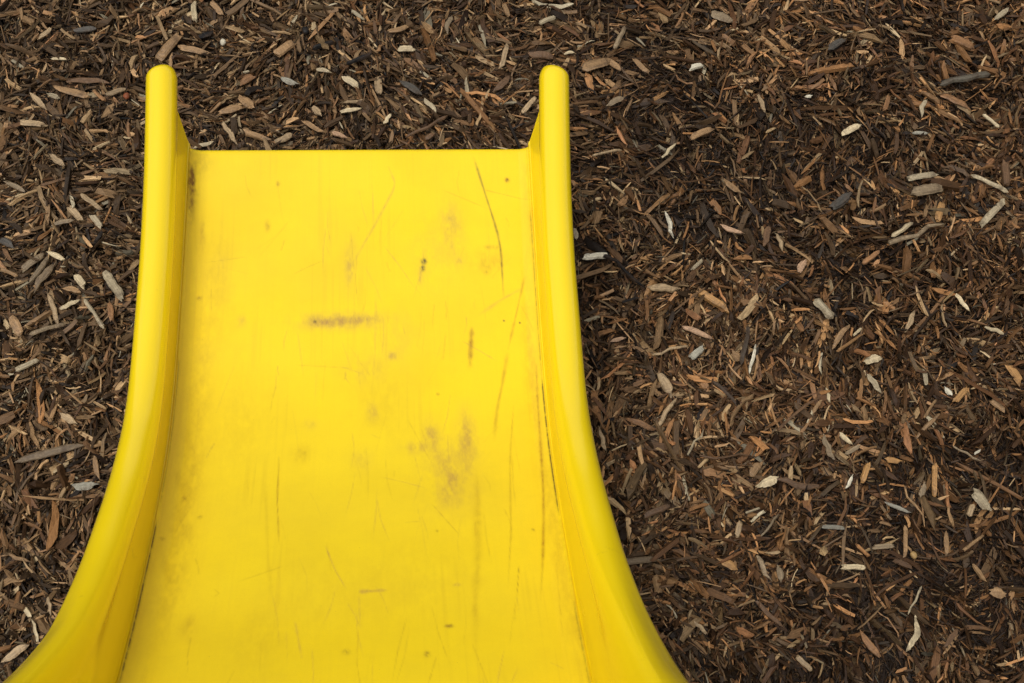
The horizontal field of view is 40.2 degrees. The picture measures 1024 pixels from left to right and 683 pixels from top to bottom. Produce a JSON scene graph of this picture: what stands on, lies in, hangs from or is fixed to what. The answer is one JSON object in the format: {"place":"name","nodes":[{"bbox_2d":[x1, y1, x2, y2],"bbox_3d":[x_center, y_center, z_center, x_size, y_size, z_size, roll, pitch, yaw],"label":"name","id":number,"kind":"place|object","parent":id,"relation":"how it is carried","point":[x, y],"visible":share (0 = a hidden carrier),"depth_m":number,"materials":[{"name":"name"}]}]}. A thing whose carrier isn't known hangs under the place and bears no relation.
{"place":"outdoors","nodes":[
{"label":"outdoors","id":0,"kind":"place"},
{"bbox_2d":[0,0,1023,682],"bbox_3d":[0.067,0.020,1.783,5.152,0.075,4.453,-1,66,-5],"label":"wood mulch","id":1,"kind":"object","parent":0,"point":[756,286],"visible":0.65,"depth_m":1.83,"materials":[{"name":"wood"}]},
{"bbox_2d":[0,237,14,248],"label":"chip","id":2,"kind":"object","parent":1,"relation":"on","point":[4,241],"visible":1,"depth_m":1.78,"materials":[{"name":"grey wood"}]},
{"bbox_2d":[3,181,24,191],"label":"wood splinter","id":3,"kind":"object","parent":1,"relation":"on","point":[16,186],"visible":1,"depth_m":1.81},
{"bbox_2d":[1,644,28,661],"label":"wood splinter","id":4,"kind":"object","parent":1,"relation":"on","point":[16,651],"visible":1,"depth_m":1.57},
{"bbox_2d":[9,315,22,336],"bbox_3d":[-0.614,-0.019,1.736,0.012,0.004,0.032,-30,75,-13],"label":"wood flake","id":5,"kind":"object","parent":1,"relation":"on","point":[14,322],"visible":1,"depth_m":1.73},
{"bbox_2d":[1,552,31,562],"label":"wood splinter","id":6,"kind":"object","parent":1,"relation":"on","point":[13,556],"visible":1,"depth_m":1.62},
{"bbox_2d":[15,358,39,371],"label":"wood chip","id":7,"kind":"object","parent":1,"relation":"on","point":[26,365],"visible":1,"depth_m":1.72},
{"bbox_2d":[21,253,44,271],"bbox_3d":[-0.606,-0.101,1.771,0.037,0.006,0.010,-40,70,-20],"label":"wood chip","id":8,"kind":"object","parent":1,"relation":"on","point":[27,265],"visible":1,"depth_m":1.77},
{"bbox_2d":[20,119,47,126],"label":"wood chip","id":9,"kind":"object","parent":1,"relation":"on","point":[31,123],"visible":1,"depth_m":1.85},
{"bbox_2d":[29,421,39,449],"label":"wood splinter","id":10,"kind":"object","parent":1,"relation":"on","point":[34,439],"visible":1,"depth_m":1.68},
{"bbox_2d":[27,255,49,284],"bbox_3d":[-0.596,-0.090,1.767,0.008,0.004,0.049,24,66,12],"label":"wood splinter","id":11,"kind":"object","parent":1,"relation":"on","point":[39,269],"visible":1,"depth_m":1.76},
{"bbox_2d":[30,93,46,109],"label":"wood splinter","id":12,"kind":"object","parent":1,"relation":"on","point":[38,101],"visible":1,"depth_m":1.87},
{"bbox_2d":[34,262,55,292],"bbox_3d":[-0.590,-0.082,1.762,0.011,0.004,0.054,27,65,4],"label":"wood splinter","id":13,"kind":"object","parent":1,"relation":"on","point":[44,275],"visible":1,"depth_m":1.76,"materials":[{"name":"wood"}]},
{"bbox_2d":[29,323,65,334],"bbox_3d":[-0.575,-0.016,1.732,0.046,0.006,0.007,-19,72,-15],"label":"wood stick","id":14,"kind":"object","parent":1,"relation":"on","point":[40,330],"visible":1,"depth_m":1.73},
{"bbox_2d":[14,443,83,462],"bbox_3d":[-0.551,0.133,1.673,0.090,0.005,0.010,-14,73,-11],"label":"wood splinter","id":15,"kind":"object","parent":1,"relation":"on","point":[45,453],"visible":1,"depth_m":1.67,"materials":[{"name":"wood"}]},
{"bbox_2d":[47,293,58,323],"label":"wood splinter","id":16,"kind":"object","parent":1,"relation":"on","point":[53,308],"visible":1,"depth_m":1.74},
{"bbox_2d":[49,154,64,166],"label":"wood splinter","id":17,"kind":"object","parent":1,"relation":"on","point":[56,159],"visible":1,"depth_m":1.83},
{"bbox_2d":[59,412,76,423],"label":"wood flake","id":18,"kind":"object","parent":1,"relation":"on","point":[68,418],"visible":1,"depth_m":1.69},
{"bbox_2d":[52,85,89,97],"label":"wood splinter","id":19,"kind":"object","parent":1,"relation":"on","point":[75,92],"visible":1,"depth_m":1.88,"materials":[{"name":"wood"}]},
{"bbox_2d":[67,205,82,221],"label":"wood chip","id":20,"kind":"object","parent":1,"relation":"on","point":[75,214],"visible":1,"depth_m":1.80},
{"bbox_2d":[74,274,85,288],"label":"wood chip","id":21,"kind":"object","parent":1,"relation":"on","point":[79,280],"visible":1,"depth_m":1.76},
{"bbox_2d":[71,482,97,490],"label":"chip","id":22,"kind":"object","parent":1,"relation":"on","point":[84,486],"visible":1,"depth_m":1.66,"materials":[{"name":"grey wood"}]},
{"bbox_2d":[73,26,96,32],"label":"chip","id":23,"kind":"object","parent":1,"relation":"on","point":[84,29],"visible":1,"depth_m":1.92,"materials":[{"name":"grey wood"}]},
{"bbox_2d":[66,77,108,83],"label":"wood splinter","id":24,"kind":"object","parent":1,"relation":"on","point":[87,80],"visible":1,"depth_m":1.89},
{"bbox_2d":[80,193,102,209],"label":"wood chip","id":25,"kind":"object","parent":1,"relation":"on","point":[90,201],"visible":1,"depth_m":1.81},
{"bbox_2d":[84,298,103,328],"bbox_3d":[-0.521,-0.035,1.745,0.006,0.005,0.051,-32,74,-19],"label":"wood stick","id":26,"kind":"object","parent":1,"relation":"on","point":[92,310],"visible":1,"depth_m":1.74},
{"bbox_2d":[93,456,99,479],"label":"wood splinter","id":27,"kind":"object","parent":1,"relation":"on","point":[95,466],"visible":1,"depth_m":1.67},
{"bbox_2d":[107,302,113,321],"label":"wood splinter","id":28,"kind":"object","parent":1,"relation":"on","point":[110,311],"visible":1,"depth_m":1.75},
{"bbox_2d":[102,270,123,300],"bbox_3d":[-0.502,-0.070,1.765,0.013,0.006,0.051,-30,70,-20],"label":"wood chip","id":29,"kind":"object","parent":1,"relation":"on","point":[115,287],"visible":1,"depth_m":1.76,"materials":[{"name":"wood"}]},
{"bbox_2d":[105,88,128,95],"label":"wood splinter","id":30,"kind":"object","parent":1,"relation":"on","point":[115,91],"visible":1,"depth_m":1.88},
{"bbox_2d":[155,32,182,61],"bbox_3d":[-0.471,-0.405,1.923,0.014,0.008,0.052,32,73,10],"label":"wood chip","id":31,"kind":"object","parent":1,"relation":"on","point":[166,49],"visible":1,"depth_m":1.92,"materials":[{"name":"wood"}]},
{"bbox_2d":[178,45,209,53],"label":"wood chip","id":32,"kind":"object","parent":1,"relation":"on","point":[194,49],"visible":1,"depth_m":1.92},
{"bbox_2d":[191,1,197,22],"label":"wood chip","id":33,"kind":"object","parent":1,"relation":"on","point":[194,11],"visible":1,"depth_m":1.94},
{"bbox_2d":[222,122,237,144],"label":"wood splinter","id":34,"kind":"object","parent":1,"relation":"on","point":[229,132],"visible":1,"depth_m":1.87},
{"bbox_2d":[218,105,245,113],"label":"wood splinter","id":35,"kind":"object","parent":1,"relation":"on","point":[230,109],"visible":1,"depth_m":1.89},
{"bbox_2d":[238,95,254,108],"bbox_3d":[-0.360,-0.324,1.897,0.031,0.006,0.014,40,57,14],"label":"wood flake","id":36,"kind":"object","parent":1,"relation":"on","point":[246,102],"visible":1,"depth_m":1.89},
{"bbox_2d":[240,74,255,85],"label":"wood flake","id":37,"kind":"object","parent":1,"relation":"on","point":[246,79],"visible":1,"depth_m":1.91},
{"bbox_2d":[243,129,270,140],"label":"wood chip","id":38,"kind":"object","parent":1,"relation":"on","point":[252,134],"visible":1,"depth_m":1.87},
{"bbox_2d":[274,133,291,142],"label":"wood flake","id":39,"kind":"object","parent":1,"relation":"on","point":[286,137],"visible":1,"depth_m":1.88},
{"bbox_2d":[273,40,296,57],"bbox_3d":[-0.314,-0.405,1.933,0.036,0.008,0.014,-40,87,-22],"label":"wood chip","id":40,"kind":"object","parent":1,"relation":"on","point":[283,49],"visible":1,"depth_m":1.93,"materials":[{"name":"wood"}]},
{"bbox_2d":[3,64,688,682],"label":"playground slide","id":41,"kind":"object","parent":1,"relation":"on","point":[357,442],"visible":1,"depth_m":1.46,"materials":[{"name":"yellow plastic"}]},
{"bbox_2d":[341,76,358,88],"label":"wood chip","id":42,"kind":"object","parent":1,"relation":"on","point":[350,81],"visible":1,"depth_m":1.92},
{"bbox_2d":[346,52,371,64],"bbox_3d":[-0.211,-0.390,1.932,0.040,0.006,0.009,-27,64,-15],"label":"wood stick","id":43,"kind":"object","parent":1,"relation":"on","point":[360,58],"visible":1,"depth_m":1.93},
{"bbox_2d":[374,76,381,93],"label":"wood chip","id":44,"kind":"object","parent":1,"relation":"on","point":[378,85],"visible":1,"depth_m":1.92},
{"bbox_2d":[387,25,408,32],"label":"wood splinter","id":45,"kind":"object","parent":1,"relation":"on","point":[398,29],"visible":1,"depth_m":1.96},
{"bbox_2d":[397,45,415,51],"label":"wood chip","id":46,"kind":"object","parent":1,"relation":"on","point":[405,48],"visible":1,"depth_m":1.95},
{"bbox_2d":[399,80,421,94],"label":"wood splinter","id":47,"kind":"object","parent":1,"relation":"on","point":[413,88],"visible":1,"depth_m":1.93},
{"bbox_2d":[405,115,447,137],"bbox_3d":[-0.115,-0.291,1.897,0.068,0.005,0.008,-29,75,-14],"label":"wood stick","id":48,"kind":"object","parent":1,"relation":"on","point":[427,127],"visible":1,"depth_m":1.90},
{"bbox_2d":[493,76,509,91],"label":"wood splinter","id":49,"kind":"object","parent":1,"relation":"on","point":[501,84],"visible":1,"depth_m":1.93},
{"bbox_2d":[499,43,508,68],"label":"wood chip","id":50,"kind":"object","parent":1,"relation":"on","point":[504,56],"visible":1,"depth_m":1.95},
{"bbox_2d":[521,96,536,112],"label":"wood chip","id":51,"kind":"object","parent":1,"relation":"on","point":[526,107],"visible":1,"depth_m":1.92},
{"bbox_2d":[526,51,553,58],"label":"wood splinter","id":52,"kind":"object","parent":1,"relation":"on","point":[542,54],"visible":1,"depth_m":1.96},
{"bbox_2d":[583,252,607,259],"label":"wood chip","id":53,"kind":"object","parent":1,"relation":"on","point":[592,256],"visible":1,"depth_m":1.83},
{"bbox_2d":[581,58,610,71],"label":"wood chip","id":54,"kind":"object","parent":1,"relation":"on","point":[589,65],"visible":1,"depth_m":1.95,"materials":[{"name":"wood"}]},
{"bbox_2d":[613,26,625,48],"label":"wood stick","id":55,"kind":"object","parent":1,"relation":"on","point":[619,38],"visible":1,"depth_m":1.97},
{"bbox_2d":[603,254,645,287],"bbox_3d":[0.147,-0.092,1.815,0.071,0.006,0.011,40,74,14],"label":"twig","id":56,"kind":"object","parent":1,"relation":"on","point":[624,270],"visible":1,"depth_m":1.81,"materials":[{"name":"brown wood"}]},
{"bbox_2d":[625,418,655,430],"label":"wood splinter","id":57,"kind":"object","parent":1,"relation":"on","point":[643,424],"visible":1,"depth_m":1.74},
{"bbox_2d":[632,58,649,73],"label":"wood splinter","id":58,"kind":"object","parent":1,"relation":"on","point":[641,66],"visible":1,"depth_m":1.96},
{"bbox_2d":[627,556,660,564],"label":"wood chip","id":59,"kind":"object","parent":1,"relation":"on","point":[639,560],"visible":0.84,"depth_m":1.66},
{"bbox_2d":[643,504,669,517],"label":"wood chip","id":60,"kind":"object","parent":1,"relation":"on","point":[654,511],"visible":1,"depth_m":1.69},
{"bbox_2d":[647,284,680,292],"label":"wood splinter","id":61,"kind":"object","parent":1,"relation":"on","point":[663,287],"visible":1,"depth_m":1.81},
{"bbox_2d":[657,373,672,397],"bbox_3d":[0.194,0.055,1.765,0.013,0.004,0.038,-25,70,-5],"label":"wood flake","id":62,"kind":"object","parent":1,"relation":"on","point":[665,384],"visible":1,"depth_m":1.76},
{"bbox_2d":[658,398,676,425],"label":"wood splinter","id":63,"kind":"object","parent":1,"relation":"on","point":[665,412],"visible":1,"depth_m":1.75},
{"bbox_2d":[665,211,673,237],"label":"wood splinter","id":64,"kind":"object","parent":1,"relation":"on","point":[669,221],"visible":1,"depth_m":1.86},
{"bbox_2d":[688,345,703,359],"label":"wood chip","id":65,"kind":"object","parent":1,"relation":"on","point":[695,353],"visible":1,"depth_m":1.78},
{"bbox_2d":[682,326,712,338],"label":"wood splinter","id":66,"kind":"object","parent":1,"relation":"on","point":[695,331],"visible":1,"depth_m":1.79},
{"bbox_2d":[690,127,713,139],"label":"wood chip","id":67,"kind":"object","parent":1,"relation":"on","point":[701,132],"visible":1,"depth_m":1.92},
{"bbox_2d":[696,288,728,313],"bbox_3d":[0.262,-0.052,1.816,0.055,0.008,0.012,34,81,11],"label":"wood chip","id":68,"kind":"object","parent":1,"relation":"on","point":[709,298],"visible":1,"depth_m":1.81,"materials":[{"name":"wood"}]},
{"bbox_2d":[711,10,737,22],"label":"wood splinter","id":69,"kind":"object","parent":1,"relation":"on","point":[722,16],"visible":1,"depth_m":2.00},
{"bbox_2d":[699,453,750,459],"bbox_3d":[0.263,0.141,1.721,0.067,0.004,0.009,1,67,-8],"label":"twig","id":70,"kind":"object","parent":1,"relation":"on","point":[713,458],"visible":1,"depth_m":1.72,"materials":[{"name":"brown wood"}]},
{"bbox_2d":[717,558,737,569],"bbox_3d":[0.258,0.265,1.673,0.029,0.004,0.011,29,65,6],"label":"wood flake","id":71,"kind":"object","parent":1,"relation":"on","point":[730,564],"visible":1,"depth_m":1.67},
{"bbox_2d":[724,178,741,192],"bbox_3d":[0.297,-0.209,1.889,0.034,0.004,0.011,40,62,6],"label":"wood flake","id":72,"kind":"object","parent":1,"relation":"on","point":[731,186],"visible":1,"depth_m":1.89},
{"bbox_2d":[739,325,749,364],"bbox_3d":[0.298,0.004,1.790,0.008,0.007,0.057,15,67,-1],"label":"wood stick","id":73,"kind":"object","parent":1,"relation":"on","point":[743,351],"visible":1,"depth_m":1.79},
{"bbox_2d":[749,460,763,476],"bbox_3d":[0.302,0.155,1.732,0.010,0.004,0.030,38,68,9],"label":"wood flake","id":74,"kind":"object","parent":1,"relation":"on","point":[754,469],"visible":1,"depth_m":1.73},
{"bbox_2d":[756,555,771,580],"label":"wood splinter","id":75,"kind":"object","parent":1,"relation":"on","point":[762,565],"visible":1,"depth_m":1.68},
{"bbox_2d":[755,476,777,487],"bbox_3d":[0.315,0.174,1.727,0.034,0.004,0.012,-22,68,-10],"label":"wood flake","id":76,"kind":"object","parent":1,"relation":"on","point":[768,481],"visible":1,"depth_m":1.73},
{"bbox_2d":[763,226,770,245],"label":"wood flake","id":77,"kind":"object","parent":1,"relation":"on","point":[766,233],"visible":1,"depth_m":1.86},
{"bbox_2d":[755,601,783,627],"bbox_3d":[0.304,0.323,1.656,0.047,0.004,0.007,44,68,9],"label":"wood splinter","id":78,"kind":"object","parent":1,"relation":"on","point":[766,612],"visible":1,"depth_m":1.65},
{"bbox_2d":[777,398,817,430],"bbox_3d":[0.358,0.090,1.755,0.072,0.006,0.006,-36,74,-17],"label":"twig","id":79,"kind":"object","parent":1,"relation":"on","point":[785,422],"visible":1,"depth_m":1.75,"materials":[{"name":"brown wood"}]},
{"bbox_2d":[777,477,819,489],"bbox_3d":[0.352,0.176,1.728,0.058,0.004,0.012,13,66,1],"label":"wood splinter","id":80,"kind":"object","parent":1,"relation":"on","point":[794,484],"visible":1,"depth_m":1.73,"materials":[{"name":"wood"}]},
{"bbox_2d":[796,655,812,670],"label":"wood chip","id":81,"kind":"object","parent":1,"relation":"on","point":[802,662],"visible":1,"depth_m":1.64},
{"bbox_2d":[813,298,833,318],"bbox_3d":[0.404,-0.042,1.815,0.013,0.010,0.036,-35,70,-12],"label":"wood stick","id":82,"kind":"object","parent":1,"relation":"on","point":[822,306],"visible":1,"depth_m":1.81,"materials":[{"name":"wood"}]},
{"bbox_2d":[822,433,834,459],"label":"wood splinter","id":83,"kind":"object","parent":1,"relation":"on","point":[827,445],"visible":1,"depth_m":1.75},
{"bbox_2d":[822,524,844,529],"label":"wood chip","id":84,"kind":"object","parent":1,"relation":"on","point":[836,527],"visible":1,"depth_m":1.70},
{"bbox_2d":[827,38,846,50],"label":"chip","id":85,"kind":"object","parent":1,"relation":"on","point":[833,45],"visible":1,"depth_m":1.99,"materials":[{"name":"grey wood"}]},
{"bbox_2d":[829,191,852,209],"bbox_3d":[0.445,-0.190,1.887,0.043,0.004,0.013,-37,69,-17],"label":"chip","id":86,"kind":"object","parent":1,"relation":"on","point":[842,200],"visible":1,"depth_m":1.89,"materials":[{"name":"grey wood"}]},
{"bbox_2d":[832,325,849,349],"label":"wood splinter","id":87,"kind":"object","parent":1,"relation":"on","point":[840,334],"visible":1,"depth_m":1.81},
{"bbox_2d":[841,124,861,135],"bbox_3d":[0.469,-0.294,1.937,0.036,0.004,0.010,-28,74,-14],"label":"wood flake","id":88,"kind":"object","parent":1,"relation":"on","point":[850,129],"visible":1,"depth_m":1.94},
{"bbox_2d":[841,564,864,569],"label":"wood chip","id":89,"kind":"object","parent":1,"relation":"on","point":[853,566],"visible":1,"depth_m":1.68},
{"bbox_2d":[860,462,870,482],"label":"wood chip","id":90,"kind":"object","parent":1,"relation":"on","point":[865,472],"visible":1,"depth_m":1.74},
{"bbox_2d":[860,630,880,657],"bbox_3d":[0.420,0.356,1.648,0.009,0.005,0.040,-32,70,-7],"label":"wood splinter","id":91,"kind":"object","parent":1,"relation":"on","point":[870,646],"visible":1,"depth_m":1.65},
{"bbox_2d":[863,250,879,263],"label":"wood chip","id":92,"kind":"object","parent":1,"relation":"on","point":[871,257],"visible":1,"depth_m":1.85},
{"bbox_2d":[863,354,881,364],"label":"wood flake","id":93,"kind":"object","parent":1,"relation":"on","point":[873,358],"visible":1,"depth_m":1.79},
{"bbox_2d":[867,374,881,393],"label":"wood splinter","id":94,"kind":"object","parent":1,"relation":"on","point":[872,381],"visible":1,"depth_m":1.78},
{"bbox_2d":[872,543,893,548],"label":"wood chip","id":95,"kind":"object","parent":1,"relation":"on","point":[881,546],"visible":1,"depth_m":1.70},
{"bbox_2d":[891,222,912,236],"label":"wood stick","id":96,"kind":"object","parent":1,"relation":"on","point":[902,229],"visible":1,"depth_m":1.87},
{"bbox_2d":[903,525,907,557],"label":"wood chip","id":97,"kind":"object","parent":1,"relation":"on","point":[905,539],"visible":1,"depth_m":1.70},
{"bbox_2d":[905,311,914,331],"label":"wood splinter","id":98,"kind":"object","parent":1,"relation":"on","point":[910,322],"visible":1,"depth_m":1.82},
{"bbox_2d":[906,615,920,651],"bbox_3d":[0.477,0.347,1.657,0.012,0.004,0.047,20,66,5],"label":"wood splinter","id":99,"kind":"object","parent":1,"relation":"on","point":[915,637],"visible":1,"depth_m":1.66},
{"bbox_2d":[888,223,943,244],"bbox_3d":[0.539,-0.144,1.864,0.086,0.007,0.012,-22,69,-14],"label":"twig","id":100,"kind":"object","parent":1,"relation":"on","point":[907,237],"visible":1,"depth_m":1.86,"materials":[{"name":"brown wood"}]},
{"bbox_2d":[907,172,938,180],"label":"wood chip","id":101,"kind":"object","parent":1,"relation":"on","point":[912,177],"visible":1,"depth_m":1.91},
{"bbox_2d":[911,183,942,195],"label":"wood chip","id":102,"kind":"object","parent":1,"relation":"on","point":[927,189],"visible":1,"depth_m":1.90,"materials":[{"name":"wood"}]},
{"bbox_2d":[916,413,939,438],"bbox_3d":[0.525,0.107,1.770,0.007,0.003,0.051,45,78,6],"label":"wood splinter","id":103,"kind":"object","parent":1,"relation":"on","point":[929,423],"visible":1,"depth_m":1.77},
{"bbox_2d":[932,462,937,496],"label":"wood chip","id":104,"kind":"object","parent":1,"relation":"on","point":[934,479],"visible":1,"depth_m":1.74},
{"bbox_2d":[934,201,944,221],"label":"wood chip","id":105,"kind":"object","parent":1,"relation":"on","point":[938,216],"visible":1,"depth_m":1.89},
{"bbox_2d":[944,532,948,556],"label":"wood splinter","id":106,"kind":"object","parent":1,"relation":"on","point":[946,542],"visible":1,"depth_m":1.71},
{"bbox_2d":[944,629,957,647],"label":"wood splinter","id":107,"kind":"object","parent":1,"relation":"on","point":[952,635],"visible":1,"depth_m":1.66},
{"bbox_2d":[940,93,970,109],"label":"wood splinter","id":108,"kind":"object","parent":1,"relation":"on","point":[952,99],"visible":1,"depth_m":1.97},
{"bbox_2d":[952,386,967,401],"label":"wood chip","id":109,"kind":"object","parent":1,"relation":"on","point":[961,394],"visible":1,"depth_m":1.79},
{"bbox_2d":[949,35,974,50],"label":"wood chip","id":110,"kind":"object","parent":1,"relation":"on","point":[964,43],"visible":1,"depth_m":2.01,"materials":[{"name":"wood"}]},
{"bbox_2d":[939,71,989,86],"bbox_3d":[0.641,-0.371,1.980,0.081,0.011,0.012,-12,67,-9],"label":"wood stick","id":111,"kind":"object","parent":1,"relation":"on","point":[968,77],"visible":1,"depth_m":1.98,"materials":[{"name":"wood"}]},
{"bbox_2d":[971,488,991,510],"bbox_3d":[0.581,0.197,1.735,0.015,0.008,0.036,-32,78,-20],"label":"wood chip","id":112,"kind":"object","parent":1,"relation":"on","point":[979,498],"visible":1,"depth_m":1.73,"materials":[{"name":"wood"}]},
{"bbox_2d":[971,174,1008,192],"bbox_3d":[0.654,-0.216,1.915,0.058,0.007,0.008,25,61,-2],"label":"wood stick","id":113,"kind":"object","parent":1,"relation":"on","point":[992,184],"visible":1,"depth_m":1.91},
{"bbox_2d":[979,198,1004,227],"bbox_3d":[0.654,-0.176,1.903,0.010,0.007,0.058,40,70,17],"label":"wood chip","id":114,"kind":"object","parent":1,"relation":"on","point":[989,215],"visible":1,"depth_m":1.90,"materials":[{"name":"wood"}]},
{"bbox_2d":[989,398,1004,412],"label":"wood chip","id":115,"kind":"object","parent":1,"relation":"on","point":[996,404],"visible":1,"depth_m":1.79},
{"bbox_2d":[989,587,1005,598],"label":"wood flake","id":116,"kind":"object","parent":1,"relation":"on","point":[997,592],"visible":1,"depth_m":1.69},
{"bbox_2d":[1000,159,1009,185],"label":"wood chip","id":117,"kind":"object","parent":1,"relation":"on","point":[1005,170],"visible":1,"depth_m":1.92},
{"bbox_2d":[1004,364,1021,386],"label":"wood chip","id":118,"kind":"object","parent":1,"relation":"on","point":[1015,374],"visible":1,"depth_m":1.80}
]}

